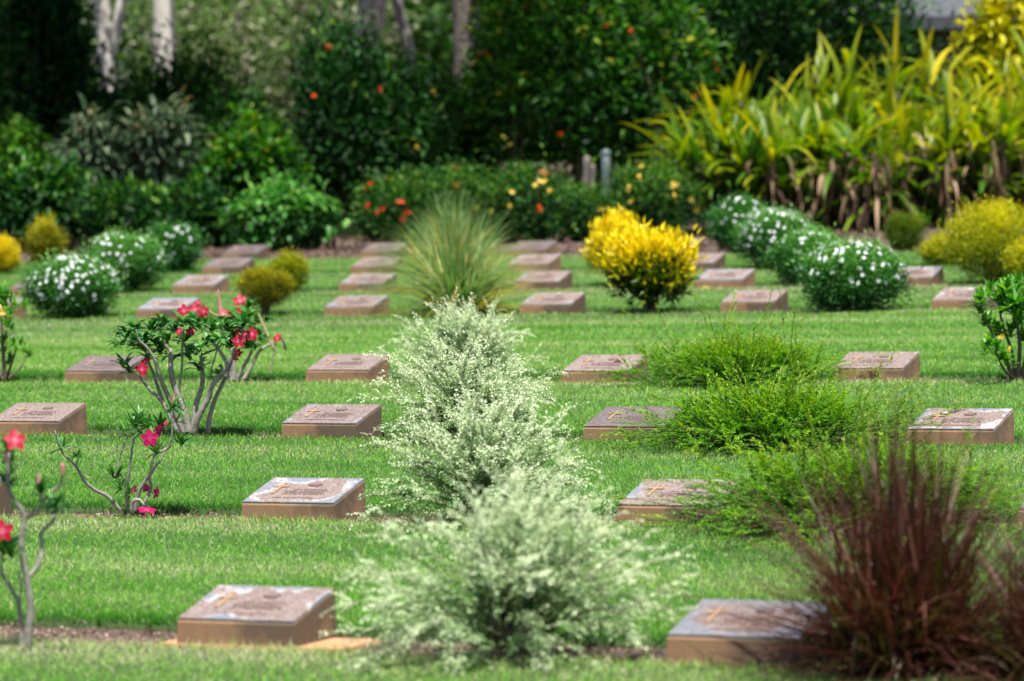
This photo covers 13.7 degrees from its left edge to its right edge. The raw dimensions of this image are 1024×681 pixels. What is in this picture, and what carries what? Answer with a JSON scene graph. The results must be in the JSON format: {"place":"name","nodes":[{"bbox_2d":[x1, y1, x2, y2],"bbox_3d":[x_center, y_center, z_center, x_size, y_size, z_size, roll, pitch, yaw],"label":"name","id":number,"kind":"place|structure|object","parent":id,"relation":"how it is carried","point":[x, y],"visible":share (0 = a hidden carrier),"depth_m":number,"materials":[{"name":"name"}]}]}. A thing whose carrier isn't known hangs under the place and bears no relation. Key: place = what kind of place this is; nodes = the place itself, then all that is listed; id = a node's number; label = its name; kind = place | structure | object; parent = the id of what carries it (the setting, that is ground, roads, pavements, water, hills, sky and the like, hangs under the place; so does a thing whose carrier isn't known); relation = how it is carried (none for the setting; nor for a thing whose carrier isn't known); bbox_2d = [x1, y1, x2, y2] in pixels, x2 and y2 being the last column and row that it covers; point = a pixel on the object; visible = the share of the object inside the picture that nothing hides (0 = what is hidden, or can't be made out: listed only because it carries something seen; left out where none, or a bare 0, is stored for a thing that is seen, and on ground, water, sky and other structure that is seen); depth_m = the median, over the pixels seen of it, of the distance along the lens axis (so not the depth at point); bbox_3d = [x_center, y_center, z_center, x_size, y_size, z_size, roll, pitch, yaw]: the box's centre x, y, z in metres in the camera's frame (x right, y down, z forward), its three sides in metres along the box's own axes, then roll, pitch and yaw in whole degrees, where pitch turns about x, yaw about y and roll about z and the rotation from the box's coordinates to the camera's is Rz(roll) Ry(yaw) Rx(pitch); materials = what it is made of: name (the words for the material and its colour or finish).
{"place":"outdoors","nodes":[
{"label":"outdoors","id":0,"kind":"place"},
{"bbox_2d":[0,642,999,680],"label":"lawn","id":1,"kind":"structure","parent":0,"point":[349,657],"depth_m":14.04,"materials":[{"name":"green plant"}]},
{"bbox_2d":[0,429,73,646],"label":"desert rose","id":2,"kind":"object","parent":1,"relation":"on","point":[8,544],"visible":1,"depth_m":14.80,"materials":[{"name":"grey plant"}]},
{"bbox_2d":[0,252,1000,276],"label":"lawn","id":3,"kind":"structure","parent":0,"point":[347,271],"depth_m":45.22,"materials":[{"name":"green plant"}]},
{"bbox_2d":[19,212,70,264],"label":"golden bush","id":4,"kind":"object","parent":3,"relation":"on","point":[42,236],"visible":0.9,"depth_m":49.55,"materials":[{"name":"yellow plant"}]},
{"bbox_2d":[142,215,211,271],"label":"flowering bush","id":5,"kind":"object","parent":3,"relation":"on","point":[185,244],"visible":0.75,"depth_m":46.28,"materials":[{"name":"green plant"}]},
{"bbox_2d":[723,201,820,267],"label":"flowering bush","id":6,"kind":"object","parent":3,"relation":"on","point":[771,223],"visible":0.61,"depth_m":42.32,"materials":[{"name":"green plant"}]},
{"bbox_2d":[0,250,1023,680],"bbox_3d":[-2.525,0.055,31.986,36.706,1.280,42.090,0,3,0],"label":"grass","id":7,"kind":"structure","parent":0,"point":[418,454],"depth_m":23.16,"materials":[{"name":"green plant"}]},
{"bbox_2d":[0,144,1023,677],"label":"ground","id":8,"kind":"structure","parent":0,"point":[426,648],"depth_m":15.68,"materials":[{"name":"soil"}]},
{"bbox_2d":[0,281,36,379],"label":"leafy shrub","id":9,"kind":"object","parent":8,"relation":"on","point":[6,294],"visible":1,"depth_m":29.26,"materials":[{"name":"green plant"}]},
{"bbox_2d":[0,0,51,208],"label":"tall shrub","id":10,"kind":"object","parent":8,"relation":"on","point":[8,102],"visible":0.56,"depth_m":57.75,"materials":[{"name":"green plant"}]},
{"bbox_2d":[0,108,55,178],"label":"leafy bush","id":11,"kind":"object","parent":8,"relation":"on","point":[19,138],"visible":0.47,"depth_m":56.85,"materials":[{"name":"green plant"}]},
{"bbox_2d":[0,403,87,435],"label":"grave marker","id":12,"kind":"object","parent":8,"relation":"on","point":[65,418],"visible":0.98,"depth_m":24.42,"materials":[{"name":"stone"}]},
{"bbox_2d":[0,148,102,252],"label":"leafy bush","id":13,"kind":"object","parent":8,"relation":"on","point":[28,190],"visible":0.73,"depth_m":54.70,"materials":[{"name":"green plant"}]},
{"bbox_2d":[8,0,121,236],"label":"tall shrub","id":14,"kind":"object","parent":8,"relation":"on","point":[60,41],"visible":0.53,"depth_m":59.54,"materials":[{"name":"green plant"}]},
{"bbox_2d":[13,245,130,318],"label":"flowering bush","id":15,"kind":"object","parent":8,"relation":"on","point":[46,286],"visible":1,"depth_m":37.14,"materials":[{"name":"green plant"}]},
{"bbox_2d":[40,93,128,244],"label":"grey leaved shrub","id":16,"kind":"object","parent":8,"relation":"on","point":[94,161],"visible":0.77,"depth_m":56.33,"materials":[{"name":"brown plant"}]},
{"bbox_2d":[65,356,147,382],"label":"grave marker","id":17,"kind":"object","parent":8,"relation":"on","point":[94,368],"visible":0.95,"depth_m":28.71,"materials":[{"name":"stone"}]},
{"bbox_2d":[94,0,126,91],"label":"pale trunk tree","id":18,"kind":"object","parent":8,"relation":"on","point":[113,38],"visible":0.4,"depth_m":65.94,"materials":[{"name":"white plant"}]},
{"bbox_2d":[37,170,191,250],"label":"leafy bush","id":19,"kind":"object","parent":8,"relation":"on","point":[128,206],"visible":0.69,"depth_m":54.21,"materials":[{"name":"green plant"}]},
{"bbox_2d":[43,393,193,511],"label":"desert rose","id":20,"kind":"object","parent":8,"relation":"on","point":[134,420],"visible":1,"depth_m":19.53,"materials":[{"name":"green plant"}]},
{"bbox_2d":[104,85,218,192],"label":"grey leaved shrub","id":21,"kind":"object","parent":8,"relation":"on","point":[154,162],"visible":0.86,"depth_m":56.34,"materials":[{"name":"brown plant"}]},
{"bbox_2d":[107,306,258,433],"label":"desert rose","id":22,"kind":"object","parent":8,"relation":"on","point":[142,339],"visible":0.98,"depth_m":23.94,"materials":[{"name":"green plant"}]},
{"bbox_2d":[70,0,304,192],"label":"tall shrub","id":23,"kind":"object","parent":8,"relation":"on","point":[161,89],"visible":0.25,"depth_m":58.67,"materials":[{"name":"green plant"}]},
{"bbox_2d":[145,170,245,247],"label":"leafy bush","id":24,"kind":"object","parent":8,"relation":"on","point":[201,199],"visible":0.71,"depth_m":53.84,"materials":[{"name":"green plant"}]},
{"bbox_2d":[175,290,286,379],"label":"desert rose","id":25,"kind":"object","parent":8,"relation":"on","point":[203,311],"visible":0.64,"depth_m":28.30,"materials":[{"name":"red plant"}]},
{"bbox_2d":[171,55,307,177],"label":"tall shrub","id":26,"kind":"object","parent":8,"relation":"on","point":[226,117],"visible":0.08,"depth_m":57.80,"materials":[{"name":"green plant"}]},
{"bbox_2d":[83,0,420,142],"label":"sunny tree","id":27,"kind":"object","parent":8,"relation":"on","point":[244,25],"visible":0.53,"depth_m":91.08,"materials":[{"name":"green plant"}]},
{"bbox_2d":[182,103,321,246],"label":"leafy bush","id":28,"kind":"object","parent":8,"relation":"on","point":[254,153],"visible":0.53,"depth_m":54.26,"materials":[{"name":"green plant"}]},
{"bbox_2d":[158,585,381,653],"bbox_3d":[-0.845,0.998,14.912,0.740,0.244,0.320,0,3,27],"label":"grave marker","id":29,"kind":"object","parent":8,"relation":"on","point":[265,615],"visible":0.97,"depth_m":14.87,"materials":[{"name":"stone"}]},
{"bbox_2d":[210,167,353,251],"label":"leafy bush","id":30,"kind":"object","parent":8,"relation":"on","point":[275,216],"visible":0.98,"depth_m":52.10,"materials":[{"name":"green plant"}]},
{"bbox_2d":[148,0,424,177],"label":"sunny tree","id":31,"kind":"object","parent":8,"relation":"on","point":[386,36],"visible":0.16,"depth_m":95.24,"materials":[{"name":"green plant"}]},
{"bbox_2d":[242,477,365,521],"bbox_3d":[-0.934,0.749,19.131,0.478,0.244,0.304,0,3,27],"label":"grave marker","id":32,"kind":"object","parent":8,"relation":"on","point":[308,498],"visible":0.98,"depth_m":19.07,"materials":[{"name":"stone"}]},
{"bbox_2d":[282,404,382,438],"bbox_3d":[-0.997,0.484,23.610,0.478,0.244,0.304,0,3,27],"label":"grave marker","id":33,"kind":"object","parent":8,"relation":"on","point":[339,421],"visible":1,"depth_m":23.54,"materials":[{"name":"stone"}]},
{"bbox_2d":[279,0,406,235],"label":"tall shrub","id":34,"kind":"object","parent":8,"relation":"on","point":[337,99],"visible":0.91,"depth_m":56.58,"materials":[{"name":"green plant"}]},
{"bbox_2d":[306,354,389,382],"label":"grave marker","id":35,"kind":"object","parent":8,"relation":"on","point":[342,367],"visible":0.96,"depth_m":27.99,"materials":[{"name":"stone"}]},
{"bbox_2d":[343,165,453,246],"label":"hedge bush","id":36,"kind":"object","parent":8,"relation":"on","point":[386,198],"visible":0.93,"depth_m":52.16,"materials":[{"name":"green plant"}]},
{"bbox_2d":[343,12,486,222],"bbox_3d":[-1.415,-2.887,57.457,2.165,3.077,2.478,0,3,0],"label":"tall shrub","id":37,"kind":"object","parent":8,"relation":"on","point":[422,126],"visible":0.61,"depth_m":57.02,"materials":[{"name":"green plant"}]},
{"bbox_2d":[351,182,536,274],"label":"striped tuft","id":38,"kind":"object","parent":8,"relation":"on","point":[439,218],"visible":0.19,"depth_m":43.93,"materials":[{"name":"green plant"}]},
{"bbox_2d":[44,0,845,160],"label":"woodland","id":39,"kind":"object","parent":8,"relation":"on","point":[431,26],"visible":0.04,"depth_m":107.49,"materials":[{"name":"plant"}]},
{"bbox_2d":[342,196,559,294],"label":"striped tuft","id":40,"kind":"object","parent":8,"relation":"on","point":[452,234],"visible":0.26,"depth_m":39.82,"materials":[{"name":"green plant"}]},
{"bbox_2d":[402,147,501,241],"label":"hedge bush","id":41,"kind":"object","parent":8,"relation":"on","point":[460,178],"visible":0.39,"depth_m":52.60,"materials":[{"name":"green plant"}]},
{"bbox_2d":[353,228,567,320],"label":"striped tuft","id":42,"kind":"object","parent":8,"relation":"on","point":[462,274],"visible":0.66,"depth_m":35.56,"materials":[{"name":"green plant"}]},
{"bbox_2d":[345,368,623,540],"bbox_3d":[-0.061,0.495,18.525,1.217,0.778,1.259,3,5,42],"label":"variegated shrub","id":43,"kind":"object","parent":8,"relation":"on","point":[478,451],"visible":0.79,"depth_m":18.50,"materials":[{"name":"green plant"}]},
{"bbox_2d":[0,269,1014,294],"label":"lawn","id":44,"kind":"structure","parent":8,"relation":"on","point":[597,287],"depth_m":41.28,"materials":[{"name":"green plant"}]},
{"bbox_2d":[71,225,176,290],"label":"flowering bush","id":45,"kind":"object","parent":44,"relation":"on","point":[141,248],"visible":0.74,"depth_m":41.94,"materials":[{"name":"green plant"}]},
{"bbox_2d":[579,203,649,274],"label":"golden bush","id":46,"kind":"object","parent":44,"relation":"on","point":[608,222],"visible":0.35,"depth_m":39.98,"materials":[{"name":"yellow plant"}]},
{"bbox_2d":[757,218,846,283],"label":"flowering bush","id":47,"kind":"object","parent":44,"relation":"on","point":[783,253],"visible":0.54,"depth_m":38.90,"materials":[{"name":"green plant"}]},
{"bbox_2d":[0,248,1021,339],"bbox_3d":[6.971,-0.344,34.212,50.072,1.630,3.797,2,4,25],"label":"lawn","id":48,"kind":"structure","parent":8,"relation":"on","point":[503,312],"depth_m":37.32,"materials":[{"name":"green plant"}]},
{"bbox_2d":[229,264,301,315],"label":"bush","id":49,"kind":"object","parent":48,"relation":"on","point":[256,284],"visible":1,"depth_m":36.74,"materials":[{"name":"yellow plant"}]},
{"bbox_2d":[0,431,1023,680],"bbox_3d":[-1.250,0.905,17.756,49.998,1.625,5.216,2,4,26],"label":"lawn","id":50,"kind":"structure","parent":8,"relation":"on","point":[56,623],"depth_m":16.93,"materials":[{"name":"green plant"}]},
{"bbox_2d":[0,435,1023,522],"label":"lawn","id":51,"kind":"structure","parent":8,"relation":"on","point":[395,513],"depth_m":21.28,"materials":[{"name":"green plant"}]},
{"bbox_2d":[347,327,568,447],"bbox_3d":[-0.286,0.270,22.871,1.173,0.734,1.226,0,3,0],"label":"variegated shrub","id":52,"kind":"object","parent":51,"relation":"on","point":[465,367],"visible":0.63,"depth_m":22.79,"materials":[{"name":"green plant"}]},
{"bbox_2d":[0,305,1023,470],"bbox_3d":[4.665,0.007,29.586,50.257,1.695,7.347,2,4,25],"label":"lawn","id":53,"kind":"structure","parent":8,"relation":"on","point":[388,320],"depth_m":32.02,"materials":[{"name":"green plant"}]},
{"bbox_2d":[0,382,1023,444],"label":"lawn","id":54,"kind":"structure","parent":8,"relation":"on","point":[271,433],"depth_m":25.57,"materials":[{"name":"green plant"}]},
{"bbox_2d":[380,287,549,388],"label":"variegated shrub","id":55,"kind":"object","parent":54,"relation":"on","point":[461,324],"visible":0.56,"depth_m":27.28,"materials":[{"name":"green plant"}]},
{"bbox_2d":[318,437,710,679],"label":"variegated shrub","id":56,"kind":"object","parent":8,"relation":"on","point":[513,577],"visible":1,"depth_m":14.11,"materials":[{"name":"green plant"}]},
{"bbox_2d":[444,0,591,185],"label":"tall shrub","id":57,"kind":"object","parent":8,"relation":"on","point":[490,63],"visible":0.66,"depth_m":57.06,"materials":[{"name":"green plant"}]},
{"bbox_2d":[459,144,600,243],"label":"hedge bush","id":58,"kind":"object","parent":8,"relation":"on","point":[516,194],"visible":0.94,"depth_m":52.12,"materials":[{"name":"green plant"}]},
{"bbox_2d":[519,292,585,313],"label":"grave marker","id":59,"kind":"object","parent":8,"relation":"on","point":[569,302],"visible":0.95,"depth_m":35.44,"materials":[{"name":"stone"}]},
{"bbox_2d":[483,0,671,198],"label":"tall shrub","id":60,"kind":"object","parent":8,"relation":"on","point":[569,11],"visible":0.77,"depth_m":56.45,"materials":[{"name":"green plant"}]},
{"bbox_2d":[532,177,629,241],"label":"hedge bush","id":61,"kind":"object","parent":8,"relation":"on","point":[586,206],"visible":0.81,"depth_m":51.88,"materials":[{"name":"green plant"}]},
{"bbox_2d":[562,355,648,382],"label":"grave marker","id":62,"kind":"object","parent":8,"relation":"on","point":[592,362],"visible":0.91,"depth_m":27.07,"materials":[{"name":"stone"}]},
{"bbox_2d":[583,406,686,441],"bbox_3d":[0.656,0.483,22.696,0.478,0.244,0.304,0,3,27],"label":"grave marker","id":63,"kind":"object","parent":8,"relation":"on","point":[601,422],"visible":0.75,"depth_m":22.66,"materials":[{"name":"stone"}]},
{"bbox_2d":[583,141,714,235],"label":"hedge bush","id":64,"kind":"object","parent":8,"relation":"on","point":[660,190],"visible":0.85,"depth_m":52.15,"materials":[{"name":"green plant"}]},
{"bbox_2d":[561,0,737,217],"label":"tall shrub","id":65,"kind":"object","parent":8,"relation":"on","point":[681,70],"visible":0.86,"depth_m":56.09,"materials":[{"name":"green plant"}]},
{"bbox_2d":[591,210,710,312],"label":"golden bush","id":66,"kind":"object","parent":8,"relation":"on","point":[650,265],"visible":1,"depth_m":34.83,"materials":[{"name":"yellow plant"}]},
{"bbox_2d":[617,479,744,525],"bbox_3d":[0.730,0.735,18.442,0.478,0.244,0.304,0,3,27],"label":"grave marker","id":67,"kind":"object","parent":8,"relation":"on","point":[671,490],"visible":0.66,"depth_m":18.40,"materials":[{"name":"stone"}]},
{"bbox_2d":[621,91,786,227],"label":"strap leaf plant","id":68,"kind":"object","parent":8,"relation":"on","point":[692,150],"visible":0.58,"depth_m":52.71,"materials":[{"name":"green plant"}]},
{"bbox_2d":[631,61,782,233],"bbox_3d":[2.575,-2.399,54.167,2.408,2.337,2.268,-2,4,-33],"label":"strap leaf plant","id":69,"kind":"object","parent":8,"relation":"on","point":[712,109],"visible":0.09,"depth_m":53.87,"materials":[{"name":"green plant"}]},
{"bbox_2d":[545,262,890,393],"bbox_3d":[1.431,-0.068,26.543,1.864,0.850,1.683,-3,5,-41],"label":"twiggy shrub","id":70,"kind":"object","parent":8,"relation":"on","point":[692,365],"visible":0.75,"depth_m":26.38,"materials":[{"name":"green plant"}]},
{"bbox_2d":[700,185,775,253],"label":"flowering bush","id":71,"kind":"object","parent":8,"relation":"on","point":[722,223],"visible":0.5,"depth_m":46.21,"materials":[{"name":"green plant"}]},
{"bbox_2d":[658,96,825,224],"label":"strap leaf plant","id":72,"kind":"object","parent":8,"relation":"on","point":[761,159],"visible":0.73,"depth_m":52.46,"materials":[{"name":"green plant"}]},
{"bbox_2d":[680,53,812,208],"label":"strap leaf plant","id":73,"kind":"object","parent":8,"relation":"on","point":[729,97],"visible":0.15,"depth_m":54.90,"materials":[{"name":"green plant"}]},
{"bbox_2d":[667,599,832,670],"bbox_3d":[0.785,0.994,14.061,0.478,0.244,0.304,0,3,27],"label":"grave marker","id":74,"kind":"object","parent":8,"relation":"on","point":[683,642],"visible":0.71,"depth_m":13.99,"materials":[{"name":"stone"}]},
{"bbox_2d":[721,290,787,312],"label":"grave marker","id":75,"kind":"object","parent":8,"relation":"on","point":[750,300],"visible":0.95,"depth_m":34.70,"materials":[{"name":"stone"}]},
{"bbox_2d":[665,0,860,218],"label":"tall shrub","id":76,"kind":"object","parent":8,"relation":"on","point":[745,29],"visible":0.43,"depth_m":58.02,"materials":[{"name":"green plant"}]},
{"bbox_2d":[566,303,987,457],"bbox_3d":[1.249,0.214,21.873,2.067,0.829,2.079,-3,4,-38],"label":"twiggy shrub","id":77,"kind":"object","parent":8,"relation":"on","point":[744,415],"visible":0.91,"depth_m":21.74,"materials":[{"name":"green plant"}]},
{"bbox_2d":[550,351,1023,549],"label":"twiggy shrub","id":78,"kind":"object","parent":8,"relation":"on","point":[766,463],"visible":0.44,"depth_m":17.70,"materials":[{"name":"green plant"}]},
{"bbox_2d":[754,89,849,224],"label":"strap leaf plant","id":79,"kind":"object","parent":8,"relation":"on","point":[812,152],"visible":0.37,"depth_m":53.07,"materials":[{"name":"green plant"}]},
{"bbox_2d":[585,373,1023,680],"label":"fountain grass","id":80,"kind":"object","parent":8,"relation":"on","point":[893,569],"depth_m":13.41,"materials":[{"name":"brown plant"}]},
{"bbox_2d":[746,44,880,223],"bbox_3d":[3.918,-2.580,54.904,2.191,2.468,1.890,0,3,0],"label":"strap leaf plant","id":81,"kind":"object","parent":8,"relation":"on","point":[807,103],"visible":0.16,"depth_m":54.95,"materials":[{"name":"green plant"}]},
{"bbox_2d":[770,86,898,231],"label":"strap leaf plant","id":82,"kind":"object","parent":8,"relation":"on","point":[828,156],"visible":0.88,"depth_m":52.59,"materials":[{"name":"green plant"}]},
{"bbox_2d":[741,0,959,209],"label":"tall shrub","id":83,"kind":"object","parent":8,"relation":"on","point":[879,20],"visible":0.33,"depth_m":59.56,"materials":[{"name":"green plant"}]},
{"bbox_2d":[781,229,923,312],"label":"flowering bush","id":84,"kind":"object","parent":8,"relation":"on","point":[847,270],"visible":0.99,"depth_m":34.04,"materials":[{"name":"green plant"}]},
{"bbox_2d":[794,53,937,227],"bbox_3d":[4.410,-2.427,53.906,2.219,2.441,1.866,2,4,27],"label":"strap leaf plant","id":85,"kind":"object","parent":8,"relation":"on","point":[851,116],"visible":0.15,"depth_m":53.48,"materials":[{"name":"green plant"}]},
{"bbox_2d":[802,116,944,232],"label":"strap leaf plant","id":86,"kind":"object","parent":8,"relation":"on","point":[884,175],"visible":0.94,"depth_m":52.37,"materials":[{"name":"green plant"}]},
{"bbox_2d":[832,352,920,381],"bbox_3d":[2.263,0.200,26.528,0.478,0.244,0.304,0,3,27],"label":"grave marker","id":87,"kind":"object","parent":8,"relation":"on","point":[905,365],"visible":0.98,"depth_m":26.46,"materials":[{"name":"stone"}]},
{"bbox_2d":[803,0,976,126],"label":"strap leaf plant","id":88,"kind":"object","parent":8,"relation":"on","point":[849,61],"visible":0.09,"depth_m":55.32,"materials":[{"name":"green plant"}]},
{"bbox_2d":[824,83,973,226],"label":"strap leaf plant","id":89,"kind":"object","parent":8,"relation":"on","point":[902,130],"visible":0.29,"depth_m":53.06,"materials":[{"name":"green plant"}]},
{"bbox_2d":[880,208,926,251],"bbox_3d":[4.180,-1.171,45.442,0.518,0.488,0.535,1,4,17],"label":"clipped conifer","id":90,"kind":"object","parent":8,"relation":"on","point":[899,230],"visible":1,"depth_m":45.35,"materials":[{"name":"green plant"}]},
{"bbox_2d":[868,25,992,216],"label":"strap leaf plant","id":91,"kind":"object","parent":8,"relation":"on","point":[928,74],"visible":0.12,"depth_m":54.86,"materials":[{"name":"green plant"}]},
{"bbox_2d":[852,465,1023,680],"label":"fountain grass","id":92,"kind":"object","parent":8,"relation":"on","point":[1011,649],"depth_m":13.25,"materials":[{"name":"brown plant"}]},
{"bbox_2d":[898,86,1011,229],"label":"strap leaf plant","id":93,"kind":"object","parent":8,"relation":"on","point":[944,179],"visible":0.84,"depth_m":52.47,"materials":[{"name":"green plant"}]},
{"bbox_2d":[907,408,1014,445],"bbox_3d":[2.296,0.479,21.838,0.478,0.244,0.304,0,3,27],"label":"grave marker","id":94,"kind":"object","parent":8,"relation":"on","point":[994,421],"visible":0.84,"depth_m":21.77,"materials":[{"name":"stone"}]},
{"bbox_2d":[927,65,1023,224],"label":"strap leaf plant","id":95,"kind":"object","parent":8,"relation":"on","point":[1002,156],"visible":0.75,"depth_m":52.53,"materials":[{"name":"green plant"}]},
{"bbox_2d":[932,194,1023,284],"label":"clipped conifer","id":96,"kind":"object","parent":8,"relation":"on","point":[1001,219],"visible":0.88,"depth_m":37.66,"materials":[{"name":"yellow plant"}]},
{"bbox_2d":[943,0,1023,110],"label":"golden shrub","id":97,"kind":"object","parent":8,"relation":"on","point":[988,37],"visible":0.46,"depth_m":57.16,"materials":[{"name":"yellow plant"}]},
{"bbox_2d":[963,270,1023,379],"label":"leafy shrub","id":98,"kind":"object","parent":8,"relation":"on","point":[1005,297],"visible":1,"depth_m":25.87,"materials":[{"name":"green plant"}]},
{"bbox_2d":[829,0,1023,127],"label":"shed","id":99,"kind":"structure","parent":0,"point":[941,21],"depth_m":67.99,"materials":[{"name":"grey metal"}]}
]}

